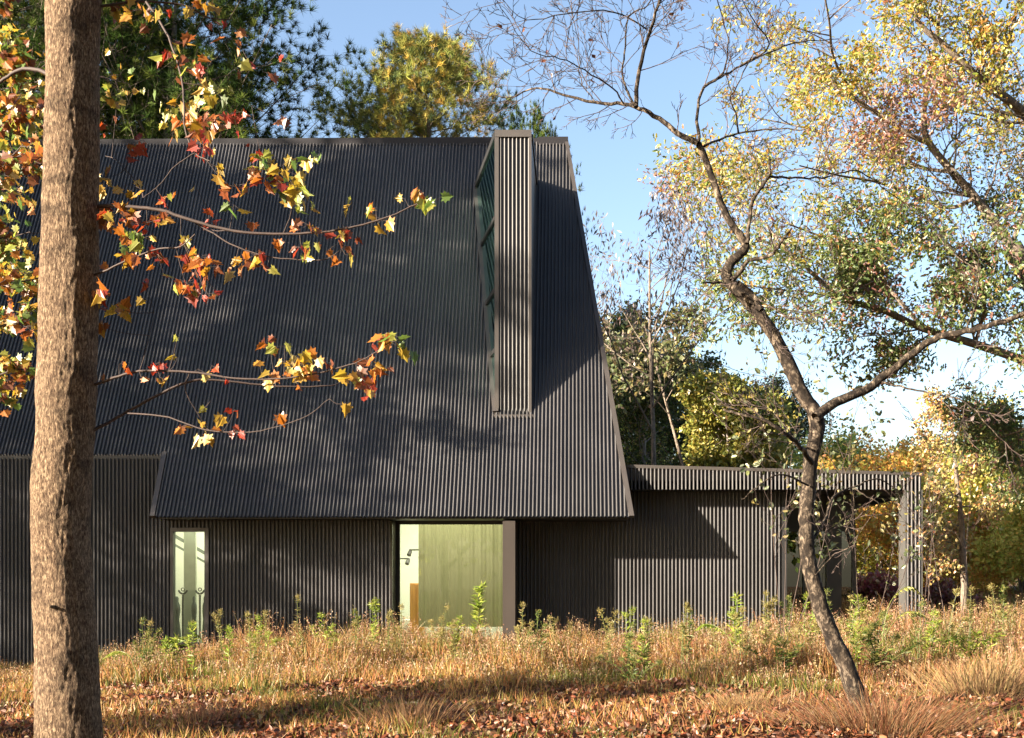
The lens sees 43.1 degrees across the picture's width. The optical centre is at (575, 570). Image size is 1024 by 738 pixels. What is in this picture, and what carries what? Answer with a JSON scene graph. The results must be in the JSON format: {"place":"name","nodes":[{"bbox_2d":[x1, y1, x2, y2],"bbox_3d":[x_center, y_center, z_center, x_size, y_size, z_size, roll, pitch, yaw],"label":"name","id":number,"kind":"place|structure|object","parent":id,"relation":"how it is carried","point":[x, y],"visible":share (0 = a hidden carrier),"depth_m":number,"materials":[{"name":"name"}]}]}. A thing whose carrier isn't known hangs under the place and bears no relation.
{"place":"outdoors","nodes":[
{"label":"outdoors","id":0,"kind":"place"},
{"bbox_2d":[0,575,1023,737],"bbox_3d":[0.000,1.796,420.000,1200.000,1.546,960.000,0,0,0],"label":"ground","id":1,"kind":"structure","parent":0,"point":[701,723],"depth_m":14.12,"materials":[{"name":"beige plant"}]},
{"bbox_2d":[0,0,44,416],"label":"young maple","id":2,"kind":"object","parent":1,"relation":"on","point":[19,122],"visible":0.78,"depth_m":9.04,"materials":[{"name":"orange plant"}]},
{"bbox_2d":[0,3,144,333],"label":"young maple","id":3,"kind":"object","parent":1,"relation":"on","point":[6,218],"visible":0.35,"depth_m":12.06,"materials":[{"name":"orange plant"}]},
{"bbox_2d":[0,0,263,139],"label":"pine tree","id":4,"kind":"object","parent":1,"relation":"on","point":[104,106],"visible":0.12,"depth_m":39.94,"materials":[{"name":"green plant"}]},
{"bbox_2d":[0,0,293,137],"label":"pine tree","id":5,"kind":"object","parent":1,"relation":"on","point":[193,24],"visible":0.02,"depth_m":47.21,"materials":[{"name":"green plant"}]},
{"bbox_2d":[132,617,162,668],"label":"tall weed","id":6,"kind":"object","parent":1,"relation":"on","point":[147,634],"visible":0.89,"depth_m":22.59,"materials":[{"name":"brown plant"}]},
{"bbox_2d":[0,0,301,139],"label":"pine tree","id":7,"kind":"object","parent":1,"relation":"on","point":[213,61],"visible":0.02,"depth_m":42.12,"materials":[{"name":"green plant"}]},
{"bbox_2d":[157,634,187,671],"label":"tall weed","id":8,"kind":"object","parent":1,"relation":"on","point":[166,647],"visible":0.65,"depth_m":23.48,"materials":[{"name":"green plant"}]},
{"bbox_2d":[0,0,357,139],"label":"pine tree","id":9,"kind":"object","parent":1,"relation":"on","point":[228,7],"visible":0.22,"depth_m":41.19,"materials":[{"name":"green plant"}]},
{"bbox_2d":[100,14,264,138],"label":"pine tree","id":10,"kind":"object","parent":1,"relation":"on","point":[141,78],"visible":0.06,"depth_m":44.26,"materials":[{"name":"green plant"}]},
{"bbox_2d":[183,620,202,679],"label":"tall weed","id":11,"kind":"object","parent":1,"relation":"on","point":[192,624],"visible":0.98,"depth_m":20.76,"materials":[{"name":"green plant"}]},
{"bbox_2d":[114,690,281,728],"bbox_3d":[-4.280,1.604,14.634,2.098,0.394,2.259,0,0,0],"label":"grass tuft","id":12,"kind":"object","parent":1,"relation":"on","point":[204,713],"visible":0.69,"depth_m":14.77,"materials":[{"name":"brown plant"}]},
{"bbox_2d":[209,608,223,662],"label":"tall weed","id":13,"kind":"object","parent":1,"relation":"on","point":[220,611],"visible":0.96,"depth_m":24.44,"materials":[{"name":"green plant"}]},
{"bbox_2d":[0,0,452,737],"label":"maple tree","id":14,"kind":"object","parent":1,"relation":"on","point":[72,288],"visible":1,"depth_m":6.09,"materials":[{"name":"beige plant"}]},
{"bbox_2d":[223,625,235,661],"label":"tall weed","id":15,"kind":"object","parent":1,"relation":"on","point":[229,635],"visible":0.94,"depth_m":23.50,"materials":[{"name":"green plant"}]},
{"bbox_2d":[243,610,261,669],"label":"tall weed","id":16,"kind":"object","parent":1,"relation":"on","point":[248,638],"visible":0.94,"depth_m":20.67,"materials":[{"name":"brown plant"}]},
{"bbox_2d":[247,614,266,659],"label":"tall weed","id":17,"kind":"object","parent":1,"relation":"on","point":[259,618],"visible":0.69,"depth_m":22.39,"materials":[{"name":"green plant"}]},
{"bbox_2d":[259,630,285,657],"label":"tall weed","id":18,"kind":"object","parent":1,"relation":"on","point":[274,640],"visible":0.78,"depth_m":23.38,"materials":[{"name":"green plant"}]},
{"bbox_2d":[288,630,308,662],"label":"tall weed","id":19,"kind":"object","parent":1,"relation":"on","point":[300,640],"visible":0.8,"depth_m":22.23,"materials":[{"name":"brown plant"}]},
{"bbox_2d":[321,624,338,653],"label":"tall weed","id":20,"kind":"object","parent":1,"relation":"on","point":[333,633],"visible":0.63,"depth_m":22.18,"materials":[{"name":"green plant"}]},
{"bbox_2d":[368,598,382,647],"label":"tall weed","id":21,"kind":"object","parent":1,"relation":"on","point":[375,607],"visible":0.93,"depth_m":23.84,"materials":[{"name":"green plant"}]},
{"bbox_2d":[386,603,405,647],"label":"tall weed","id":22,"kind":"object","parent":1,"relation":"on","point":[401,607],"visible":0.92,"depth_m":24.31,"materials":[{"name":"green plant"}]},
{"bbox_2d":[389,625,404,653],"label":"tall weed","id":23,"kind":"object","parent":1,"relation":"on","point":[394,634],"visible":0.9,"depth_m":23.58,"materials":[{"name":"brown plant"}]},
{"bbox_2d":[329,685,491,732],"bbox_3d":[-1.688,1.479,14.045,2.079,0.465,2.180,0,0,-40],"label":"grass tuft","id":24,"kind":"object","parent":1,"relation":"on","point":[419,708],"visible":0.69,"depth_m":13.79,"materials":[{"name":"brown plant"}]},
{"bbox_2d":[290,22,585,191],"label":"pine tree","id":25,"kind":"object","parent":1,"relation":"on","point":[390,106],"visible":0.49,"depth_m":43.55,"materials":[{"name":"green plant"}]},
{"bbox_2d":[436,622,458,667],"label":"tall weed","id":26,"kind":"object","parent":1,"relation":"on","point":[450,640],"visible":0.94,"depth_m":20.96,"materials":[{"name":"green plant"}]},
{"bbox_2d":[446,614,464,651],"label":"tall weed","id":27,"kind":"object","parent":1,"relation":"on","point":[458,628],"visible":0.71,"depth_m":23.20,"materials":[{"name":"green plant"}]},
{"bbox_2d":[0,130,922,668],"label":"house","id":28,"kind":"structure","parent":1,"relation":"on","point":[494,406],"depth_m":27.91,"materials":[{"name":"grey metal"}]},
{"bbox_2d":[175,596,180,641],"bbox_3d":[-8.931,1.116,29.000,0.220,1.070,0.209,0,0,0],"label":"towel","id":29,"kind":"object","parent":28,"relation":"on","point":[177,617],"visible":0.59,"depth_m":28.94,"materials":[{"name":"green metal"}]},
{"bbox_2d":[178,587,187,639],"bbox_3d":[-8.577,1.062,28.300,0.300,1.377,0.300,0,0,0],"label":"coat stand","id":30,"kind":"object","parent":28,"relation":"on","point":[180,592],"visible":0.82,"depth_m":28.29,"materials":[{"name":"black metal"}]},
{"bbox_2d":[170,528,209,645],"bbox_3d":[-8.140,0.343,27.385,0.810,2.485,0.190,0,0,0],"label":"window","id":31,"kind":"structure","parent":28,"relation":"in","point":[206,531],"depth_m":27.31,"materials":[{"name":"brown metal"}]},
{"bbox_2d":[191,596,197,641],"bbox_3d":[-8.538,1.116,29.000,0.160,1.070,0.152,0,0,0],"label":"towel","id":32,"kind":"object","parent":28,"relation":"on","point":[194,609],"visible":0.78,"depth_m":28.96,"materials":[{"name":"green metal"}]},
{"bbox_2d":[195,587,203,641],"bbox_3d":[-8.204,1.062,28.300,0.300,1.377,0.300,0,0,0],"label":"coat stand","id":33,"kind":"object","parent":28,"relation":"on","point":[197,592],"visible":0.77,"depth_m":28.29,"materials":[{"name":"black metal"}]},
{"bbox_2d":[410,583,424,639],"bbox_3d":[-3.710,1.010,30.390,0.300,1.420,0.420,0,0,0],"label":"cabinet","id":34,"kind":"object","parent":28,"relation":"on","point":[414,599],"visible":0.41,"depth_m":30.18,"materials":[{"name":"brown wood"}]},
{"bbox_2d":[400,619,502,639],"bbox_3d":[-2.800,1.460,31.550,3.000,0.520,0.700,0,0,0],"label":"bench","id":35,"kind":"object","parent":28,"relation":"on","point":[462,628],"depth_m":31.20,"materials":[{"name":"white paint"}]},
{"bbox_2d":[390,521,517,641],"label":"window","id":36,"kind":"structure","parent":28,"relation":"in","point":[510,528],"depth_m":26.70,"materials":[{"name":"black metal"}]},
{"bbox_2d":[419,525,502,626],"bbox_3d":[-2.260,-0.320,28.900,2.480,3.160,0.040,0,0,0],"label":"curtain","id":37,"kind":"object","parent":28,"relation":"hanging from","point":[457,563],"visible":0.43,"depth_m":28.90,"materials":[{"name":"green fabric"}]},
{"bbox_2d":[787,532,801,623],"bbox_3d":[4.830,0.310,29.023,0.500,2.360,0.006,0,0,0],"label":"glazed door","id":38,"kind":"structure","parent":28,"relation":"in","point":[793,553],"depth_m":29.02,"materials":[{"name":"grey glass"}]},
{"bbox_2d":[803,532,825,624],"bbox_3d":[5.360,0.565,29.020,0.500,2.870,0.060,0,0,0],"label":"glazed door","id":39,"kind":"structure","parent":28,"relation":"in","point":[817,544],"depth_m":29.02,"materials":[{"name":"black glass"}]},
{"bbox_2d":[841,532,851,621],"bbox_3d":[6.060,0.565,29.020,0.260,2.870,0.060,0,0,0],"label":"glazed door","id":40,"kind":"structure","parent":28,"relation":"in","point":[846,578],"depth_m":29.02,"materials":[{"name":"black glass"}]},
{"bbox_2d":[468,581,487,650],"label":"tall weed","id":41,"kind":"object","parent":1,"relation":"on","point":[477,606],"visible":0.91,"depth_m":24.48,"materials":[{"name":"green plant"}]},
{"bbox_2d":[0,662,1023,737],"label":"leaf litter","id":42,"kind":"object","parent":1,"relation":"on","point":[7,724],"visible":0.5,"depth_m":14.58,"materials":[{"name":"brown plant"}]},
{"bbox_2d":[513,601,535,658],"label":"tall weed","id":43,"kind":"object","parent":1,"relation":"on","point":[522,605],"visible":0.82,"depth_m":21.32,"materials":[{"name":"green plant"}]},
{"bbox_2d":[527,610,549,656],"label":"tall weed","id":44,"kind":"object","parent":1,"relation":"on","point":[546,635],"visible":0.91,"depth_m":20.84,"materials":[{"name":"brown plant"}]},
{"bbox_2d":[499,96,594,282],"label":"pine tree","id":45,"kind":"object","parent":1,"relation":"on","point":[535,124],"visible":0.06,"depth_m":60.30,"materials":[{"name":"green plant"}]},
{"bbox_2d":[597,606,615,673],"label":"tall weed","id":46,"kind":"object","parent":1,"relation":"on","point":[606,626],"visible":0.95,"depth_m":20.61,"materials":[{"name":"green plant"}]},
{"bbox_2d":[609,610,624,646],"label":"tall weed","id":47,"kind":"object","parent":1,"relation":"on","point":[614,621],"visible":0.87,"depth_m":24.50,"materials":[{"name":"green plant"}]},
{"bbox_2d":[619,607,636,650],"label":"tall weed","id":48,"kind":"object","parent":1,"relation":"on","point":[627,616],"visible":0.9,"depth_m":21.95,"materials":[{"name":"green plant"}]},
{"bbox_2d":[595,648,662,680],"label":"tall weed","id":49,"kind":"object","parent":1,"relation":"on","point":[631,666],"visible":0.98,"depth_m":18.50,"materials":[{"name":"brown plant"}]},
{"bbox_2d":[622,621,636,671],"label":"tall weed","id":50,"kind":"object","parent":1,"relation":"on","point":[630,636],"visible":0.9,"depth_m":20.31,"materials":[{"name":"green plant"}]},
{"bbox_2d":[600,295,676,464],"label":"cedar tree","id":51,"kind":"object","parent":1,"relation":"on","point":[617,315],"visible":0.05,"depth_m":61.37,"materials":[{"name":"green plant"}]},
{"bbox_2d":[635,615,651,679],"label":"tall weed","id":52,"kind":"object","parent":1,"relation":"on","point":[643,638],"visible":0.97,"depth_m":18.61,"materials":[{"name":"green plant"}]},
{"bbox_2d":[638,617,655,661],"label":"tall weed","id":53,"kind":"object","parent":1,"relation":"on","point":[650,624],"visible":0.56,"depth_m":20.52,"materials":[{"name":"green plant"}]},
{"bbox_2d":[599,290,721,465],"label":"pod tree","id":54,"kind":"object","parent":1,"relation":"on","point":[674,353],"visible":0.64,"depth_m":42.25,"materials":[{"name":"green plant"}]},
{"bbox_2d":[606,333,728,465],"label":"cedar tree","id":55,"kind":"object","parent":1,"relation":"on","point":[663,429],"visible":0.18,"depth_m":60.13,"materials":[{"name":"green plant"}]},
{"bbox_2d":[622,378,716,465],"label":"cedar tree","id":56,"kind":"object","parent":1,"relation":"on","point":[677,419],"visible":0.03,"depth_m":65.20,"materials":[{"name":"green plant"}]},
{"bbox_2d":[604,333,738,464],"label":"cedar tree","id":57,"kind":"object","parent":1,"relation":"on","point":[681,418],"visible":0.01,"depth_m":70.55,"materials":[{"name":"green plant"}]},
{"bbox_2d":[677,602,694,665],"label":"tall weed","id":58,"kind":"object","parent":1,"relation":"on","point":[687,606],"visible":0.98,"depth_m":20.68,"materials":[{"name":"green plant"}]},
{"bbox_2d":[680,607,694,663],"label":"tall weed","id":59,"kind":"object","parent":1,"relation":"on","point":[689,628],"visible":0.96,"depth_m":20.69,"materials":[{"name":"green plant"}]},
{"bbox_2d":[583,121,826,464],"bbox_3d":[2.227,-5.774,39.147,8.661,15.373,9.789,0,0,-10],"label":"pod tree","id":60,"kind":"object","parent":1,"relation":"on","point":[661,216],"visible":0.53,"depth_m":39.10,"materials":[{"name":"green plant"}]},
{"bbox_2d":[440,0,1023,713],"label":"forked tree","id":61,"kind":"object","parent":1,"relation":"on","point":[750,302],"visible":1,"depth_m":14.02,"materials":[{"name":"brown plant"}]},
{"bbox_2d":[726,592,745,658],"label":"tall weed","id":62,"kind":"object","parent":1,"relation":"on","point":[737,596],"visible":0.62,"depth_m":21.49,"materials":[{"name":"green plant"}]},
{"bbox_2d":[673,361,801,468],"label":"yellow green tree","id":63,"kind":"object","parent":1,"relation":"on","point":[703,452],"visible":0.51,"depth_m":42.66,"materials":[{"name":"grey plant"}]},
{"bbox_2d":[658,684,817,713],"bbox_3d":[1.658,1.478,14.577,2.548,0.359,2.477,0,0,0],"label":"grass tuft","id":64,"kind":"object","parent":1,"relation":"on","point":[758,701],"visible":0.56,"depth_m":14.62,"materials":[{"name":"beige plant"}]},
{"bbox_2d":[730,605,758,658],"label":"tall weed","id":65,"kind":"object","parent":1,"relation":"on","point":[734,616],"visible":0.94,"depth_m":19.26,"materials":[{"name":"green plant"}]},
{"bbox_2d":[759,590,777,649],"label":"tall weed","id":66,"kind":"object","parent":1,"relation":"on","point":[768,607],"visible":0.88,"depth_m":21.49,"materials":[{"name":"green plant"}]},
{"bbox_2d":[741,635,804,674],"bbox_3d":[2.822,1.265,18.491,0.941,0.696,0.287,0,0,0],"label":"tall weed","id":67,"kind":"object","parent":1,"relation":"on","point":[791,655],"visible":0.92,"depth_m":18.49,"materials":[{"name":"brown plant"}]},
{"bbox_2d":[729,370,840,467],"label":"cedar tree","id":68,"kind":"object","parent":1,"relation":"on","point":[799,418],"visible":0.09,"depth_m":69.31,"materials":[{"name":"green plant"}]},
{"bbox_2d":[775,601,795,644],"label":"tall weed","id":69,"kind":"object","parent":1,"relation":"on","point":[782,604],"visible":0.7,"depth_m":21.63,"materials":[{"name":"green plant"}]},
{"bbox_2d":[782,594,794,644],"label":"tall weed","id":70,"kind":"object","parent":1,"relation":"on","point":[790,605],"visible":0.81,"depth_m":21.61,"materials":[{"name":"green plant"}]},
{"bbox_2d":[799,591,815,641],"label":"tall weed","id":71,"kind":"object","parent":1,"relation":"on","point":[806,595],"visible":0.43,"depth_m":22.84,"materials":[{"name":"green plant"}]},
{"bbox_2d":[701,701,919,731],"bbox_3d":[2.624,1.464,12.800,2.252,0.305,2.408,0,0,37],"label":"grass tuft","id":72,"kind":"object","parent":1,"relation":"on","point":[803,717],"visible":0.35,"depth_m":12.67,"materials":[{"name":"brown plant"}]},
{"bbox_2d":[731,329,894,648],"bbox_3d":[3.497,-1.159,20.820,3.130,5.573,2.338,0,0,-28],"label":"sapling","id":73,"kind":"object","parent":1,"relation":"on","point":[822,453],"visible":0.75,"depth_m":20.69,"materials":[{"name":"green plant"}]},
{"bbox_2d":[637,0,1023,516],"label":"oak tree","id":74,"kind":"object","parent":1,"relation":"on","point":[850,255],"visible":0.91,"depth_m":20.11,"materials":[{"name":"yellow plant"}]},
{"bbox_2d":[837,591,861,642],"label":"tall weed","id":75,"kind":"object","parent":1,"relation":"on","point":[842,619],"visible":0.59,"depth_m":22.00,"materials":[{"name":"green plant"}]},
{"bbox_2d":[687,676,1023,737],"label":"grass tuft","id":76,"kind":"object","parent":1,"relation":"on","point":[909,721],"visible":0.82,"depth_m":12.41,"materials":[{"name":"beige plant"}]},
{"bbox_2d":[844,593,866,648],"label":"tall weed","id":77,"kind":"object","parent":1,"relation":"on","point":[858,612],"visible":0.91,"depth_m":21.42,"materials":[{"name":"green plant"}]},
{"bbox_2d":[849,618,868,668],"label":"tall weed","id":78,"kind":"object","parent":1,"relation":"on","point":[855,632],"visible":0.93,"depth_m":18.62,"materials":[{"name":"green plant"}]},
{"bbox_2d":[786,419,948,577],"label":"autumn tree","id":79,"kind":"object","parent":1,"relation":"on","point":[843,448],"visible":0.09,"depth_m":54.97,"materials":[{"name":"green plant"}]},
{"bbox_2d":[863,622,881,666],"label":"tall weed","id":80,"kind":"object","parent":1,"relation":"on","point":[871,648],"visible":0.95,"depth_m":18.51,"materials":[{"name":"green plant"}]},
{"bbox_2d":[856,563,898,610],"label":"purple shrub","id":81,"kind":"object","parent":1,"relation":"on","point":[871,584],"visible":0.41,"depth_m":37.34,"materials":[{"name":"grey plant"}]},
{"bbox_2d":[867,609,887,648],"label":"tall weed","id":82,"kind":"object","parent":1,"relation":"on","point":[882,615],"visible":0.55,"depth_m":21.44,"materials":[{"name":"green plant"}]},
{"bbox_2d":[801,421,957,592],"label":"autumn tree","id":83,"kind":"object","parent":1,"relation":"on","point":[903,462],"visible":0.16,"depth_m":48.94,"materials":[{"name":"yellow plant"}]},
{"bbox_2d":[832,445,933,575],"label":"autumn tree","id":84,"kind":"object","parent":1,"relation":"on","point":[871,560],"visible":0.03,"depth_m":52.85,"materials":[{"name":"orange plant"}]},
{"bbox_2d":[848,619,924,672],"bbox_3d":[4.444,1.128,18.508,1.102,0.900,0.298,0,0,0],"label":"tall weed","id":85,"kind":"object","parent":1,"relation":"on","point":[859,638],"visible":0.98,"depth_m":18.49,"materials":[{"name":"green plant"}]},
{"bbox_2d":[821,408,958,643],"bbox_3d":[5.088,-0.511,21.275,2.142,4.182,1.525,0,0,0],"label":"sapling","id":86,"kind":"object","parent":1,"relation":"on","point":[893,514],"visible":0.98,"depth_m":21.18,"materials":[{"name":"green plant"}]},
{"bbox_2d":[882,586,926,649],"bbox_3d":[5.143,0.899,20.200,0.905,1.301,0.164,0,0,-27],"label":"fern frond","id":87,"kind":"object","parent":1,"relation":"on","point":[909,587],"visible":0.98,"depth_m":20.19,"materials":[{"name":"green plant"}]},
{"bbox_2d":[908,600,925,662],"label":"tall weed","id":88,"kind":"object","parent":1,"relation":"on","point":[913,620],"visible":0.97,"depth_m":19.73,"materials":[{"name":"green plant"}]},
{"bbox_2d":[848,370,1014,628],"bbox_3d":[6.256,-1.050,22.744,2.873,4.991,1.286,0,0,17],"label":"sapling","id":89,"kind":"object","parent":1,"relation":"on","point":[925,414],"visible":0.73,"depth_m":22.82,"materials":[{"name":"green plant"}]},
{"bbox_2d":[921,609,941,657],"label":"tall weed","id":90,"kind":"object","parent":1,"relation":"on","point":[931,629],"visible":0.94,"depth_m":19.61,"materials":[{"name":"green plant"}]},
{"bbox_2d":[910,422,958,632],"bbox_3d":[6.331,-0.572,22.726,0.805,4.050,1.352,0,0,23],"label":"sapling","id":91,"kind":"object","parent":1,"relation":"on","point":[929,507],"visible":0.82,"depth_m":22.64,"materials":[{"name":"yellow plant"}]},
{"bbox_2d":[861,648,1023,700],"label":"grass tuft","id":92,"kind":"object","parent":1,"relation":"on","point":[995,682],"visible":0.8,"depth_m":15.37,"materials":[{"name":"beige plant"}]},
{"bbox_2d":[923,572,988,612],"bbox_3d":[10.434,1.123,35.962,2.325,2.181,2.187,0,0,0],"label":"purple shrub","id":93,"kind":"object","parent":1,"relation":"on","point":[947,593],"visible":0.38,"depth_m":35.51,"materials":[{"name":"grey plant"}]},
{"bbox_2d":[942,586,970,657],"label":"tall weed","id":94,"kind":"object","parent":1,"relation":"on","point":[956,591],"visible":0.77,"depth_m":19.67,"materials":[{"name":"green plant"}]},
{"bbox_2d":[896,390,1023,594],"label":"autumn tree","id":95,"kind":"object","parent":1,"relation":"on","point":[981,558],"visible":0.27,"depth_m":44.53,"materials":[{"name":"yellow plant"}]},
{"bbox_2d":[908,380,1019,614],"bbox_3d":[8.973,-1.444,30.011,2.430,5.837,2.771,0,0,0],"label":"slender tree","id":96,"kind":"object","parent":1,"relation":"on","point":[941,552],"visible":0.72,"depth_m":29.93,"materials":[{"name":"yellow plant"}]},
{"bbox_2d":[962,585,977,661],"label":"tall weed","id":97,"kind":"object","parent":1,"relation":"on","point":[970,607],"visible":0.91,"depth_m":19.38,"materials":[{"name":"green plant"}]},
{"bbox_2d":[935,628,1004,663],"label":"tall weed","id":98,"kind":"object","parent":1,"relation":"on","point":[978,633],"visible":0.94,"depth_m":18.98,"materials":[{"name":"green plant"}]},
{"bbox_2d":[923,508,1023,597],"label":"autumn tree","id":99,"kind":"object","parent":1,"relation":"on","point":[973,575],"visible":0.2,"depth_m":45.84,"materials":[{"name":"yellow plant"}]},
{"bbox_2d":[984,582,1003,637],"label":"tall weed","id":100,"kind":"object","parent":1,"relation":"on","point":[991,586],"visible":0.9,"depth_m":21.11,"materials":[{"name":"green plant"}]},
{"bbox_2d":[998,584,1009,636],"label":"tall weed","id":101,"kind":"object","parent":1,"relation":"on","point":[1003,587],"visible":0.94,"depth_m":21.77,"materials":[{"name":"green plant"}]},
{"bbox_2d":[985,472,1023,582],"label":"autumn tree","id":102,"kind":"object","parent":1,"relation":"on","point":[1014,525],"visible":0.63,"depth_m":42.27,"materials":[{"name":"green plant"}]},
{"bbox_2d":[997,602,1017,637],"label":"tall weed","id":103,"kind":"object","parent":1,"relation":"on","point":[1010,607],"visible":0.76,"depth_m":22.00,"materials":[{"name":"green plant"}]},
{"bbox_2d":[17,0,1023,468],"label":"sky","id":104,"kind":"structure","parent":0,"point":[609,173],"materials":[{"name":"blue"}]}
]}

